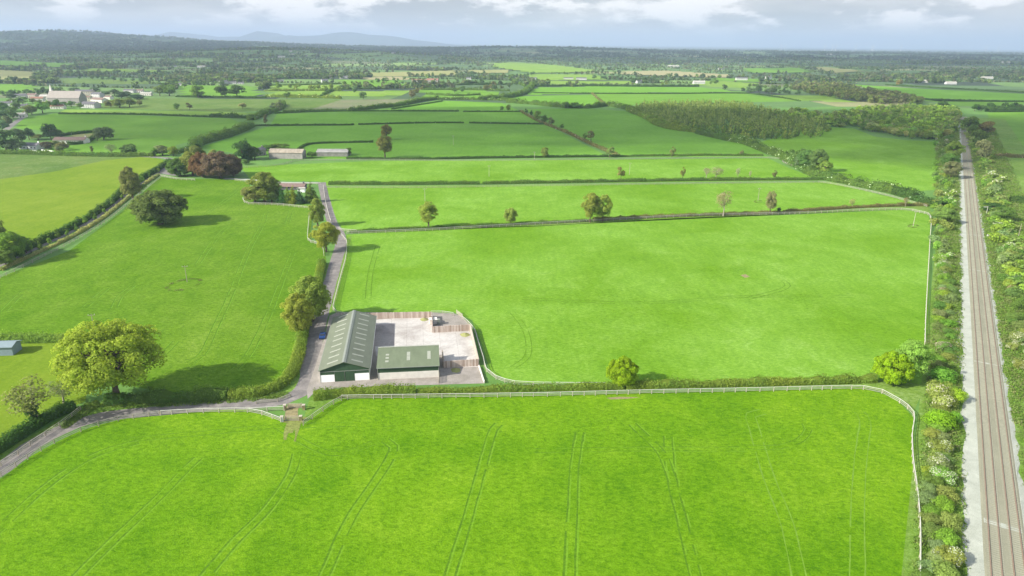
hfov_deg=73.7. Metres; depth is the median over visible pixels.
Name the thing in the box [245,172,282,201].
tree
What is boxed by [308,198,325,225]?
tree
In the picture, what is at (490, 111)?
hedge
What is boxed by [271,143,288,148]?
tree
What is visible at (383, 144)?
tree
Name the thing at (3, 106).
tree
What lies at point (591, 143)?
hedge
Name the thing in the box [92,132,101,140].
tree
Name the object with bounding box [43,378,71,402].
tree
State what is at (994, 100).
hedge
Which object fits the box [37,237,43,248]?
tree
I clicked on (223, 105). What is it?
field
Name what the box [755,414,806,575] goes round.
wheel track
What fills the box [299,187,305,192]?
garden hut
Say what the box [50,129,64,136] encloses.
tree
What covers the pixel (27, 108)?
tree
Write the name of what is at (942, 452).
shrub
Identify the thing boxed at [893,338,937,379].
tree
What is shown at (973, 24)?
sky
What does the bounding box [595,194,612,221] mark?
tree
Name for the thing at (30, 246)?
tree
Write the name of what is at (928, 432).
shrub
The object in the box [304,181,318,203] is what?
conifer tree
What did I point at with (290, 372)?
hedge
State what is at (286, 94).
tree
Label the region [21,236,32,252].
tree
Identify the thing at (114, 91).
tree
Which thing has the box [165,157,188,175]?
tree
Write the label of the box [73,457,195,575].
wheel track
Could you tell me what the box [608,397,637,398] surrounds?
track
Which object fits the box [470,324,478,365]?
yard wall
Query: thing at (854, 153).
field
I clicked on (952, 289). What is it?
shrub
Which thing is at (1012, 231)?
bush
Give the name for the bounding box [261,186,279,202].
tree
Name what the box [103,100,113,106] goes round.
tree
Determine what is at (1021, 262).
bush
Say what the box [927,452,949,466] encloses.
hawthorn bush
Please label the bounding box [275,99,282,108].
tree
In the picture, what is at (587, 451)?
wheel track
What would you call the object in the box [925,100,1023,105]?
field
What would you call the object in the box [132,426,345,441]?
wheel track
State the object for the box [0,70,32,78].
field
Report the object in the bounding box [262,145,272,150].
tree
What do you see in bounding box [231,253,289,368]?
wheel track
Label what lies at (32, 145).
house
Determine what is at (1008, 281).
bush
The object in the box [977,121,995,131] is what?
tree
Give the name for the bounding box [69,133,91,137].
field
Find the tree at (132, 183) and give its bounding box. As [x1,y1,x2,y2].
[118,166,141,197]
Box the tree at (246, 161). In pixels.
[241,159,249,163]
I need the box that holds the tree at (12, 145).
[3,140,26,149]
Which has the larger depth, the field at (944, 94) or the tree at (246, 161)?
the field at (944, 94)
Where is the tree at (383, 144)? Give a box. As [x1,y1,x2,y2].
[376,134,392,157]
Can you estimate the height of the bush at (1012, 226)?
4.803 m
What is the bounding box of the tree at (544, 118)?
[540,115,548,121]
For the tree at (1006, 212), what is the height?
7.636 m
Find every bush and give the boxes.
[925,379,954,397]
[926,439,953,454]
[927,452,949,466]
[928,390,958,408]
[929,465,958,486]
[931,544,966,568]
[932,254,947,261]
[934,341,951,349]
[938,252,953,257]
[944,189,956,196]
[948,196,957,203]
[981,179,991,185]
[983,189,994,196]
[985,186,998,192]
[987,215,1000,221]
[988,171,1007,180]
[990,179,1001,185]
[990,224,1003,231]
[990,233,1009,242]
[995,246,1005,253]
[995,254,1009,264]
[995,273,1011,280]
[996,230,1008,234]
[997,194,1008,200]
[997,219,1011,223]
[1000,251,1012,256]
[1002,223,1015,230]
[1002,228,1016,234]
[1002,242,1015,246]
[1002,279,1015,285]
[1002,287,1021,297]
[1004,260,1019,266]
[1005,249,1018,253]
[1005,266,1022,273]
[1005,312,1023,319]
[1006,341,1019,349]
[1008,331,1023,342]
[1009,237,1023,242]
[1010,254,1020,259]
[1010,299,1023,308]
[1011,358,1023,368]
[1012,320,1023,328]
[1013,276,1023,283]
[1016,259,1023,267]
[1017,343,1023,352]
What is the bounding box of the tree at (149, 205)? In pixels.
[126,189,188,224]
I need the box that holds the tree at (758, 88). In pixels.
[754,85,762,90]
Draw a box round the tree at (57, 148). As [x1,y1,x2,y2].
[54,146,63,150]
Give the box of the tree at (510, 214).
[503,207,517,222]
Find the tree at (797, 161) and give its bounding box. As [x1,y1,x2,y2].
[793,157,799,164]
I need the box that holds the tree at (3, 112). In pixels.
[0,110,7,119]
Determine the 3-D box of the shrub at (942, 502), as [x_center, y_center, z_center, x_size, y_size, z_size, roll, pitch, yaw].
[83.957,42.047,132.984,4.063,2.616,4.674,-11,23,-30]
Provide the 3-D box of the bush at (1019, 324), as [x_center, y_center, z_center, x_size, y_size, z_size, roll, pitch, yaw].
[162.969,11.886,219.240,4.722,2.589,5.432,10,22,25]
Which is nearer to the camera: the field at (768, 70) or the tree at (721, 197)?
the tree at (721, 197)
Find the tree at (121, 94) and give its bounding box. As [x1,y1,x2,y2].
[115,92,126,97]
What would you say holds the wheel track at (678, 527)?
on the field at (202, 513)
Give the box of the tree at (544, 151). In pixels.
[541,147,548,155]
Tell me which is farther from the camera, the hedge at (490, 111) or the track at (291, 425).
the hedge at (490, 111)
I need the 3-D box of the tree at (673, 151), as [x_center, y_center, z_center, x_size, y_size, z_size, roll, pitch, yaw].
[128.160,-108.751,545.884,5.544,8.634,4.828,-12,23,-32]
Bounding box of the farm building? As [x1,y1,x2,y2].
[268,148,305,158]
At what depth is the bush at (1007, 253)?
291.11 m
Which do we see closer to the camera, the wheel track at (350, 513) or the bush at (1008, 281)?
the wheel track at (350, 513)
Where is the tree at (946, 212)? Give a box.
[931,207,957,220]
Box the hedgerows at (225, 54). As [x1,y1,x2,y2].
[0,46,1023,73]
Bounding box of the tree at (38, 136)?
[30,134,41,139]
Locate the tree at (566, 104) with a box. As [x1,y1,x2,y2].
[561,101,570,107]
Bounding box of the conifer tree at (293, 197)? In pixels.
[288,185,297,204]
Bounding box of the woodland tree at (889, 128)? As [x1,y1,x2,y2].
[886,126,892,133]
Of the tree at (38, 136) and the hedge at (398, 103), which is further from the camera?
the hedge at (398, 103)
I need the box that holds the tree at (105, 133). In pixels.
[92,127,114,139]
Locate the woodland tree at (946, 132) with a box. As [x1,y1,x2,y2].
[942,129,950,135]
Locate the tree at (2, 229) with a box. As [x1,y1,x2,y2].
[0,220,6,233]
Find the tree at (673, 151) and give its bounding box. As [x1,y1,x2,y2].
[669,147,675,154]
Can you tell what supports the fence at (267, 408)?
on the ground at (348, 39)
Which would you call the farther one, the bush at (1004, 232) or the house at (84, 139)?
the house at (84, 139)
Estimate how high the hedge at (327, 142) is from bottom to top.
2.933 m
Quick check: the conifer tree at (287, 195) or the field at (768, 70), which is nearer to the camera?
the conifer tree at (287, 195)
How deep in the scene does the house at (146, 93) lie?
1102.10 m
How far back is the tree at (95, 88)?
1174.17 m
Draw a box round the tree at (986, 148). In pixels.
[975,139,993,156]
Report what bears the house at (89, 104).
on the ground at (348, 39)
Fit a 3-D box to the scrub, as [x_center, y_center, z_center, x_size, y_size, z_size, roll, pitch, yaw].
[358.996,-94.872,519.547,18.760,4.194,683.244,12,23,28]
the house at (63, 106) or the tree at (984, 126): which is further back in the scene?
the house at (63, 106)
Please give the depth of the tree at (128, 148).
529.19 m
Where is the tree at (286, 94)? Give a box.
[283,91,290,97]
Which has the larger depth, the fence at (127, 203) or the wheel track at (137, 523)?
the fence at (127, 203)
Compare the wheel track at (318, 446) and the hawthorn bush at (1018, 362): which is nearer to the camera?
the wheel track at (318, 446)
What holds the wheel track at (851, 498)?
on the field at (202, 513)
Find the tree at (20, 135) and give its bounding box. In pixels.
[7,128,26,140]
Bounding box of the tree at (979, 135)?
[971,129,988,143]
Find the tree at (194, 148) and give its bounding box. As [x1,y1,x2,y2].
[182,145,205,155]
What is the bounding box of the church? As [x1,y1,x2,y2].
[46,91,86,105]
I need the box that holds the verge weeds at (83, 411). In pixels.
[61,383,866,428]
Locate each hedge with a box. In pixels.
[0,149,155,156]
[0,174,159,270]
[0,329,73,343]
[0,398,77,453]
[14,158,170,256]
[56,129,106,136]
[58,111,212,116]
[67,130,103,144]
[103,384,228,405]
[175,95,266,97]
[177,145,192,153]
[187,120,254,148]
[208,112,248,117]
[227,258,325,399]
[246,99,286,119]
[255,123,353,125]
[264,87,340,90]
[265,93,341,98]
[272,82,341,85]
[274,109,458,113]
[282,108,346,111]
[297,140,372,148]
[313,381,415,400]
[319,86,337,95]
[328,179,479,184]
[341,85,405,89]
[346,154,607,159]
[348,95,438,111]
[349,218,592,232]
[358,121,463,124]
[391,100,442,108]
[417,380,624,394]
[422,87,509,90]
[426,92,480,95]
[437,96,505,100]
[438,82,506,84]
[463,110,519,111]
[469,121,543,123]
[478,81,535,99]
[482,176,825,183]
[506,97,630,109]
[510,74,525,85]
[520,110,619,154]
[533,92,800,100]
[535,83,698,86]
[591,92,603,101]
[592,202,928,220]
[610,153,763,156]
[625,371,878,390]
[626,105,700,132]
[695,128,789,156]
[778,150,902,192]
[885,84,1023,92]
[891,186,950,206]
[925,98,1023,101]
[985,105,1023,111]
[994,152,1023,157]
[1009,194,1023,202]
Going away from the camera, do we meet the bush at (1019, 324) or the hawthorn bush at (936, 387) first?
the hawthorn bush at (936, 387)
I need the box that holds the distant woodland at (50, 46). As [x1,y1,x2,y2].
[0,29,1023,62]
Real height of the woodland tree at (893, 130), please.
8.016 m
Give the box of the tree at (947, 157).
[940,153,961,165]
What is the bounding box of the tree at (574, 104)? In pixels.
[570,102,579,106]
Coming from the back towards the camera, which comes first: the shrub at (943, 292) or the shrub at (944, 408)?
the shrub at (943, 292)
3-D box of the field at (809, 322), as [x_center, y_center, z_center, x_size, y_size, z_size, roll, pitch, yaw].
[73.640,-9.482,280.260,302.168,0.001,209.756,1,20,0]
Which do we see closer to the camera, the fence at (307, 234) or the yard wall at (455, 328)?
the yard wall at (455, 328)
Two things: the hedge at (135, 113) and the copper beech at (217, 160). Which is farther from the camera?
the hedge at (135, 113)
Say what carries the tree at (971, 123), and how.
on the ground at (348, 39)
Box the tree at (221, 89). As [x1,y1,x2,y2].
[214,85,227,94]
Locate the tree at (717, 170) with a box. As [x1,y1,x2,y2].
[711,166,723,174]
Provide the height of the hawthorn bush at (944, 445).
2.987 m
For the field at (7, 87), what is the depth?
1255.21 m
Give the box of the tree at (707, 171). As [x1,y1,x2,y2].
[704,167,709,177]
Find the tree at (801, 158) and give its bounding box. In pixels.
[796,149,812,165]
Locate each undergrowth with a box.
[908,127,971,575]
[967,128,1023,485]
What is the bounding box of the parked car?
[319,332,326,338]
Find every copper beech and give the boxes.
[187,152,213,176]
[200,150,238,177]
[224,154,242,175]
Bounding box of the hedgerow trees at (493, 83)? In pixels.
[4,70,1023,165]
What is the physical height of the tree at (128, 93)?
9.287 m
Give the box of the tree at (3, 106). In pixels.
[0,102,7,109]
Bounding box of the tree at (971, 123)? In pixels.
[960,116,979,132]
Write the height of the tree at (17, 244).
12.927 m
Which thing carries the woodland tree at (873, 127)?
on the ground at (348, 39)
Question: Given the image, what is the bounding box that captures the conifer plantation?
[634,98,831,132]
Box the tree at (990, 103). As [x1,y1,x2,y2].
[986,102,996,107]
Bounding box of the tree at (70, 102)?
[65,101,75,106]
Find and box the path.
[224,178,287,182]
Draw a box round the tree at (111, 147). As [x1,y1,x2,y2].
[104,144,116,151]
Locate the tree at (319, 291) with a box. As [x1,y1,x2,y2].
[287,275,332,321]
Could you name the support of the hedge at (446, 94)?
on the ground at (348, 39)
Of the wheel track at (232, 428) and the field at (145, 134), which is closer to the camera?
the wheel track at (232, 428)
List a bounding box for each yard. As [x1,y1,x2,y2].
[307,312,483,397]
[374,324,394,345]
[375,316,478,367]
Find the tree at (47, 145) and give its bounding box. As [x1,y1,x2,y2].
[39,141,52,148]
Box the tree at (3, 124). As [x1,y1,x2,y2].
[0,120,9,129]
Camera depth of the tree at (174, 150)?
527.18 m
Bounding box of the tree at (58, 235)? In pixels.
[54,229,60,239]
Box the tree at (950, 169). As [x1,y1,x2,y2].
[943,161,962,177]
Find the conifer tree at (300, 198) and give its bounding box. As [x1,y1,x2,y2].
[295,187,305,204]
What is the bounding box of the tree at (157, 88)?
[153,85,164,95]
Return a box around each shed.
[0,340,21,355]
[316,149,350,156]
[376,344,439,379]
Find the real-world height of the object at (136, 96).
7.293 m
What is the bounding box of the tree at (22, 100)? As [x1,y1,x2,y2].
[14,96,27,103]
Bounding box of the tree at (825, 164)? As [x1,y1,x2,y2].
[818,160,832,171]
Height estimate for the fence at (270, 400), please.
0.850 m
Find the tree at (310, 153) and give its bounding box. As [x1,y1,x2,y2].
[307,151,317,155]
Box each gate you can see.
[285,415,298,420]
[287,403,301,407]
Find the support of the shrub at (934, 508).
on the verge at (1010, 142)
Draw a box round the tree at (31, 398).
[1,373,56,417]
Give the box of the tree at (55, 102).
[51,99,60,105]
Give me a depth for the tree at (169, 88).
1092.66 m
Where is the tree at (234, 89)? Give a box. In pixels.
[227,84,246,95]
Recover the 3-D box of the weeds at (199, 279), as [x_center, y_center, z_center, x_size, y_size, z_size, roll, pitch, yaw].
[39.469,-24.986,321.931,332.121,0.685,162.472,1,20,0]
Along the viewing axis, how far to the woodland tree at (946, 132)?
678.42 m
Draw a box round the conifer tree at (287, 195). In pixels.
[283,187,291,203]
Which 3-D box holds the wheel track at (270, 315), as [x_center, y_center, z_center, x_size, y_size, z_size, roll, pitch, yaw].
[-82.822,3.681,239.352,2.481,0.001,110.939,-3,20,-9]
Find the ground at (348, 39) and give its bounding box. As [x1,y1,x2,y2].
[0,31,1023,478]
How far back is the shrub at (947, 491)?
135.73 m
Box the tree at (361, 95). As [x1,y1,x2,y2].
[359,92,366,98]
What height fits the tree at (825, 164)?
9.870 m
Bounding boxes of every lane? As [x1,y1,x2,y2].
[0,171,160,266]
[0,182,346,476]
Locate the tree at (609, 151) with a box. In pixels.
[606,146,614,156]
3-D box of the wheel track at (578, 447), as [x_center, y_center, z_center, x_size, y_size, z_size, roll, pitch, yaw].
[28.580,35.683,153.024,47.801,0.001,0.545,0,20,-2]
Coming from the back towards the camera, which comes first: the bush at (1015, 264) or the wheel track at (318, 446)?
the bush at (1015, 264)
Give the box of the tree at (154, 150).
[150,148,158,153]
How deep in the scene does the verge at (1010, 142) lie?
166.44 m
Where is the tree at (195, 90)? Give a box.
[189,85,204,97]
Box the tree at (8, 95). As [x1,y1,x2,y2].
[3,93,16,98]
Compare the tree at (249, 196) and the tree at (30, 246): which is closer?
the tree at (30, 246)
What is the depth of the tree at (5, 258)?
267.26 m
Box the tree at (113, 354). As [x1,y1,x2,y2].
[49,318,167,395]
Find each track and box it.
[0,443,138,532]
[0,444,138,533]
[2,439,137,520]
[12,440,137,513]
[71,457,194,575]
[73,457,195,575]
[82,458,202,575]
[84,458,203,575]
[126,427,323,442]
[129,422,346,437]
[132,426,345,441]
[133,423,315,437]
[185,213,263,362]
[190,213,264,360]
[190,213,267,363]
[194,214,267,362]
[195,213,253,263]
[198,454,292,575]
[201,454,293,575]
[214,453,301,571]
[215,466,299,572]
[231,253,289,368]
[232,253,290,368]
[238,253,294,368]
[239,255,294,368]
[275,428,374,455]
[277,430,375,455]
[280,425,370,450]
[283,404,299,421]
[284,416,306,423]
[284,420,293,439]
[288,420,295,432]
[294,420,299,440]
[318,442,389,575]
[320,444,391,575]
[328,439,397,575]
[331,438,399,575]
[443,423,495,575]
[446,423,496,574]
[454,425,502,575]
[456,425,503,575]
[522,297,744,303]
[523,295,848,301]
[533,447,607,448]
[534,451,608,452]
[535,295,764,301]
[537,297,847,303]
[556,447,739,448]
[560,451,747,452]
[562,431,575,575]
[565,435,576,574]
[574,432,584,575]
[576,433,585,575]
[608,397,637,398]
[628,425,668,481]
[629,424,670,482]
[635,423,678,482]
[637,423,679,482]
[663,436,689,575]
[664,436,691,575]
[671,437,700,575]
[673,437,702,575]
[745,409,792,575]
[754,425,804,445]
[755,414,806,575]
[762,424,804,445]
[849,415,859,575]
[863,411,870,575]
[962,116,1004,575]
[965,116,1023,575]
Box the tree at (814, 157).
[806,149,828,165]
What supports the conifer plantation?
on the ground at (348, 39)
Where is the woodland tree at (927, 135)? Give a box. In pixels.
[924,132,932,138]
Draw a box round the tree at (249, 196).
[240,186,260,201]
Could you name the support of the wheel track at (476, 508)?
on the field at (202, 513)
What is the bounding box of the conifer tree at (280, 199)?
[276,185,285,204]
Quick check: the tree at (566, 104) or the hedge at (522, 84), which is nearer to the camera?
the tree at (566, 104)
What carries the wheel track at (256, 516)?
on the field at (202, 513)
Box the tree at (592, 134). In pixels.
[587,130,594,137]
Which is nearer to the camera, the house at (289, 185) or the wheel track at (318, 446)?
the wheel track at (318, 446)
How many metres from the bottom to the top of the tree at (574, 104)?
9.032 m
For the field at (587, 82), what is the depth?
1595.98 m
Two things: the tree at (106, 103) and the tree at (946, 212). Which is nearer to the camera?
the tree at (946, 212)
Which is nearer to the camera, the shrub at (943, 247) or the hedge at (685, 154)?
the shrub at (943, 247)
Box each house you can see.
[0,100,12,105]
[12,112,27,117]
[15,93,27,97]
[19,141,43,149]
[27,93,38,97]
[30,96,45,101]
[50,104,66,108]
[53,136,89,143]
[74,89,94,94]
[81,101,100,107]
[90,97,108,102]
[91,92,104,96]
[123,89,136,92]
[140,92,152,95]
[258,146,265,155]
[279,181,306,189]
[427,78,438,81]
[576,77,586,79]
[692,81,704,83]
[735,77,747,79]
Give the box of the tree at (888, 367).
[870,350,914,384]
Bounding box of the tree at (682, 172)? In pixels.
[680,167,685,176]
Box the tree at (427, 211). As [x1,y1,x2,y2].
[417,201,438,226]
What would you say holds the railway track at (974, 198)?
on the railway ballast at (1002, 518)
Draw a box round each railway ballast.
[950,309,963,343]
[960,117,1023,575]
[984,518,1021,532]
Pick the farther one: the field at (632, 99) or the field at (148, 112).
the field at (632, 99)
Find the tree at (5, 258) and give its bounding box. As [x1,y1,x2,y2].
[0,249,15,264]
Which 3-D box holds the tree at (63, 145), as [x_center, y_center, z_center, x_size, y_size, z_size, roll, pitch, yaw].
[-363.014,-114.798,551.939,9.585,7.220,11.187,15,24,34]
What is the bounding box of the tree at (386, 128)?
[380,124,391,135]
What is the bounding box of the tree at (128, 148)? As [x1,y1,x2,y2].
[119,143,137,152]
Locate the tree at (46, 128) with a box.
[39,123,58,139]
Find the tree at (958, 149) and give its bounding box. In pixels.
[945,141,965,158]
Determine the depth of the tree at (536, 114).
795.53 m
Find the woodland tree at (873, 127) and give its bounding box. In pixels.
[869,124,876,131]
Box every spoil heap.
[451,368,460,372]
[460,333,469,336]
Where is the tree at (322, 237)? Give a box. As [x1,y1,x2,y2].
[308,221,340,251]
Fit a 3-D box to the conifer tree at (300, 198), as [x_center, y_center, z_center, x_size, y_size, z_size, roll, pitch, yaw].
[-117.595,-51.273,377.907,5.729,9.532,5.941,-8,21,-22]
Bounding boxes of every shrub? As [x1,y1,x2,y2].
[910,569,934,575]
[911,490,936,504]
[915,480,937,495]
[916,558,939,573]
[917,512,941,525]
[918,521,944,539]
[920,408,958,429]
[920,465,933,476]
[921,427,941,438]
[921,470,946,486]
[922,503,941,518]
[925,549,957,568]
[927,366,957,383]
[927,458,953,469]
[927,539,949,550]
[927,558,959,575]
[928,217,938,225]
[928,235,940,243]
[928,359,944,365]
[928,421,950,431]
[928,446,953,454]
[929,202,937,207]
[929,495,954,512]
[930,429,950,439]
[930,527,960,546]
[931,301,946,309]
[931,308,947,317]
[931,315,945,320]
[931,323,944,328]
[931,403,952,413]
[932,240,944,249]
[933,189,943,195]
[933,229,941,234]
[933,334,946,339]
[934,354,946,361]
[935,294,947,298]
[936,263,947,268]
[936,273,951,279]
[936,338,952,344]
[936,485,960,501]
[937,243,949,249]
[937,511,962,529]
[938,219,947,224]
[939,266,953,272]
[939,290,949,297]
[939,319,958,327]
[939,352,957,360]
[941,187,951,193]
[941,222,954,230]
[941,303,951,309]
[942,292,958,301]
[942,328,956,333]
[943,181,952,186]
[943,203,953,208]
[943,278,956,285]
[943,345,958,350]
[943,453,956,464]
[944,333,957,338]
[944,350,956,355]
[947,216,955,223]
[947,285,958,293]
[948,387,968,402]
[948,410,964,423]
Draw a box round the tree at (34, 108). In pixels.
[24,105,36,113]
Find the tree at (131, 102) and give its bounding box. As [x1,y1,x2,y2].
[123,97,135,106]
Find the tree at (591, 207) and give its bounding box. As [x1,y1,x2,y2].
[581,192,599,222]
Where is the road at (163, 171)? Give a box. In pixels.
[159,167,175,175]
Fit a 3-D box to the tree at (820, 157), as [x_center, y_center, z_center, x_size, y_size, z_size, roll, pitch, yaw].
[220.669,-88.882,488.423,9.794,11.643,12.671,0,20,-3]
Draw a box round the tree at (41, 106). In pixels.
[34,102,49,112]
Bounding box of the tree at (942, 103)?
[937,101,949,107]
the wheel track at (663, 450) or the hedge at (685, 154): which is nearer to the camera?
the wheel track at (663, 450)
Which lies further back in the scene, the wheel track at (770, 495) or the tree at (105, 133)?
the tree at (105, 133)
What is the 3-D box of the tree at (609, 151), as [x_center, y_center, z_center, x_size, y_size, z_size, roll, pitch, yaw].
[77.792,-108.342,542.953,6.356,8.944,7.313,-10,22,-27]
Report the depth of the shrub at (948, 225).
333.73 m
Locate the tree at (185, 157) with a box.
[179,151,201,175]
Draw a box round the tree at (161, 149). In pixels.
[153,145,169,154]
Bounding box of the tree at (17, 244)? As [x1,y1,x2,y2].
[0,230,26,254]
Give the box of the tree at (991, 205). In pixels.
[981,202,1005,210]
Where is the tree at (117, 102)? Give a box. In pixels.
[111,99,126,107]
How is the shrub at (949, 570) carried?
on the verge at (1010, 142)
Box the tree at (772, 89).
[768,87,775,93]
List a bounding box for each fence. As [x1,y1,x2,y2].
[0,177,158,277]
[0,406,80,466]
[0,410,159,476]
[160,408,280,420]
[235,179,319,183]
[242,157,791,167]
[242,197,306,207]
[247,406,284,412]
[256,393,290,403]
[303,396,341,425]
[307,213,323,253]
[326,181,926,206]
[333,234,346,313]
[341,385,920,570]
[347,208,931,343]
[462,316,604,384]
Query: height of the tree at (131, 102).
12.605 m
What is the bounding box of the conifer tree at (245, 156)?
[240,138,252,159]
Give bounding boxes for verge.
[0,262,329,459]
[304,380,920,416]
[329,236,351,313]
[347,206,930,232]
[901,117,1023,575]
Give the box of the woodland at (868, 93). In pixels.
[790,80,924,103]
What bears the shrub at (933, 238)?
on the ground at (348, 39)
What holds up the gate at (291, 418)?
on the field at (202, 513)
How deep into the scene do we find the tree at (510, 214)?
337.10 m
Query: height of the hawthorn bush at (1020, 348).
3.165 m
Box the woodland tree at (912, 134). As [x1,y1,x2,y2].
[908,131,915,138]
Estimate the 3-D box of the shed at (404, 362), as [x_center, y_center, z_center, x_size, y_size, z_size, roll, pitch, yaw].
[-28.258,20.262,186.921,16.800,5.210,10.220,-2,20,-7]
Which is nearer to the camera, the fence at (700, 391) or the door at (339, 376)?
the fence at (700, 391)
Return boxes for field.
[0,61,72,66]
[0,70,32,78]
[0,83,37,94]
[0,154,135,178]
[0,157,164,241]
[0,177,325,395]
[0,343,86,437]
[0,387,914,575]
[16,113,241,156]
[61,79,152,83]
[61,109,254,115]
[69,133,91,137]
[82,68,167,71]
[100,98,338,111]
[175,85,265,95]
[201,124,608,158]
[243,158,809,185]
[266,90,408,96]
[267,85,338,89]
[271,112,538,125]
[304,100,518,112]
[314,99,411,108]
[327,182,914,231]
[335,80,403,87]
[335,210,930,383]
[363,77,408,79]
[367,70,460,76]
[419,90,498,97]
[469,70,507,72]
[492,62,592,72]
[509,94,599,104]
[518,74,606,79]
[523,108,767,156]
[528,86,744,94]
[550,81,634,84]
[595,93,792,104]
[621,70,727,76]
[691,81,758,87]
[708,78,758,81]
[743,68,809,72]
[759,126,937,190]
[771,95,853,101]
[810,67,858,72]
[855,84,1023,101]
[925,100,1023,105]
[988,112,1023,145]
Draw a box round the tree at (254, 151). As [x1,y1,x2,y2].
[246,146,262,159]
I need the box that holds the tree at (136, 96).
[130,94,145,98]
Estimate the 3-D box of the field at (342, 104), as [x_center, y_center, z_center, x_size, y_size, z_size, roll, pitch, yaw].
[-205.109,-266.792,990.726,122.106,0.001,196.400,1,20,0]
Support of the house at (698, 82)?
on the ground at (348, 39)
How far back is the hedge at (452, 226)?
334.11 m
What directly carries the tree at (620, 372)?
on the ground at (348, 39)
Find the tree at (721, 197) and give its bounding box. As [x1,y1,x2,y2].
[716,191,733,215]
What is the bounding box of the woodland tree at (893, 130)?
[891,128,899,135]
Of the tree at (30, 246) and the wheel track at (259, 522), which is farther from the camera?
the tree at (30, 246)
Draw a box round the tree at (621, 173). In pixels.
[617,166,624,175]
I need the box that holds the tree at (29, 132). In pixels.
[23,127,34,139]
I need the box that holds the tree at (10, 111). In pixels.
[5,107,18,117]
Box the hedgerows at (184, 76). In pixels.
[0,62,1023,89]
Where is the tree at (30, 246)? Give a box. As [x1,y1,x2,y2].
[26,241,32,252]
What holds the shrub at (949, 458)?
on the verge at (1010, 142)
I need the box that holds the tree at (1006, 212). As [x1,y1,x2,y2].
[992,206,1017,219]
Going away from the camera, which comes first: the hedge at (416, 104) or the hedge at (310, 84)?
the hedge at (416, 104)
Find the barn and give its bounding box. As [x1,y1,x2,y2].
[318,310,376,381]
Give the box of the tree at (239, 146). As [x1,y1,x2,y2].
[231,140,250,156]
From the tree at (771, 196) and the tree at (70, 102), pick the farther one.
the tree at (70, 102)
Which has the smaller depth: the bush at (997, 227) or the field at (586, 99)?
the bush at (997, 227)
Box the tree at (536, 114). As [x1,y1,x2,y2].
[533,111,540,118]
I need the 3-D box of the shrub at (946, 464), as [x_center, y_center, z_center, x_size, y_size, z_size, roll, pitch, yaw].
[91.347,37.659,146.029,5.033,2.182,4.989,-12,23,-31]
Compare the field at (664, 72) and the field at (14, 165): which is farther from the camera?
the field at (664, 72)
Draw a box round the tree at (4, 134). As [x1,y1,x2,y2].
[0,129,16,149]
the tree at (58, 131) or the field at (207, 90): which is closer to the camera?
the tree at (58, 131)
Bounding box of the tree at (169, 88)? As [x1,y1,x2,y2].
[161,84,175,95]
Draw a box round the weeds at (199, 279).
[165,200,918,290]
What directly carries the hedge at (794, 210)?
on the ground at (348, 39)
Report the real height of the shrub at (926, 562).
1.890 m
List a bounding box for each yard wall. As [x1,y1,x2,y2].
[341,312,430,318]
[432,324,469,332]
[444,359,477,367]
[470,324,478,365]
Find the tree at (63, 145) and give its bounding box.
[54,141,69,148]
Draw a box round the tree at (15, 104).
[10,101,20,110]
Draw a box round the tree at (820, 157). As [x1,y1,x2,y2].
[812,155,828,167]
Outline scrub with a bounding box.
[960,123,1023,296]
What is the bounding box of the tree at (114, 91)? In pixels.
[107,89,119,95]
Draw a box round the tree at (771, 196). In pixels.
[765,190,776,213]
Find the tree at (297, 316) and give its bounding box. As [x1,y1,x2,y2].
[279,292,315,331]
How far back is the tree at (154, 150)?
526.90 m
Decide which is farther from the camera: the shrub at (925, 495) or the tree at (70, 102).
the tree at (70, 102)
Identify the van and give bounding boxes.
[429,317,439,324]
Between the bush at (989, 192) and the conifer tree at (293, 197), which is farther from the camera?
the bush at (989, 192)
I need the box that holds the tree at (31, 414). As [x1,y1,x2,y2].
[24,401,38,419]
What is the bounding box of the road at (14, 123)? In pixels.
[3,118,23,129]
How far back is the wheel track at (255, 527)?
125.91 m
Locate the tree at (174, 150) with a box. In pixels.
[166,146,178,155]
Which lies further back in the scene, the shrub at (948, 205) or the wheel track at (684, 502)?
the shrub at (948, 205)
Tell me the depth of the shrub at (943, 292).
244.01 m
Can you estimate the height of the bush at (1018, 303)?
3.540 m
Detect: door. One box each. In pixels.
[334,371,344,381]
[344,371,354,380]
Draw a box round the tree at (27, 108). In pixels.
[20,105,32,114]
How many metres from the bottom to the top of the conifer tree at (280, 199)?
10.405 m
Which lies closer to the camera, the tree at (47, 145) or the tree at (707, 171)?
the tree at (707, 171)
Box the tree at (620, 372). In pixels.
[606,355,639,386]
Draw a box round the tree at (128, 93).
[122,91,131,96]
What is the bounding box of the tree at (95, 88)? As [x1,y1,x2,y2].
[89,87,99,90]
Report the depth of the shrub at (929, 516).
128.75 m
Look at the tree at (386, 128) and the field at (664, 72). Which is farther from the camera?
the field at (664, 72)
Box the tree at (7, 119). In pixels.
[2,115,12,124]
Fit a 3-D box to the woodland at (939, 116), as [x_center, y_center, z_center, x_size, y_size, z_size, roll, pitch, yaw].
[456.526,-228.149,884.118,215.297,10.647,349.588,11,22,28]
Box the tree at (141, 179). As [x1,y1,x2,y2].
[135,175,146,189]
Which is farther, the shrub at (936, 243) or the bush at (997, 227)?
the bush at (997, 227)
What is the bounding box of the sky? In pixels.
[0,0,1023,48]
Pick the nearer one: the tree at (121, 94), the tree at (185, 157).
the tree at (185, 157)
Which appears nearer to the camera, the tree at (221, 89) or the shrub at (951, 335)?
the shrub at (951, 335)
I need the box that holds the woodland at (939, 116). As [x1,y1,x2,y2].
[771,103,962,130]

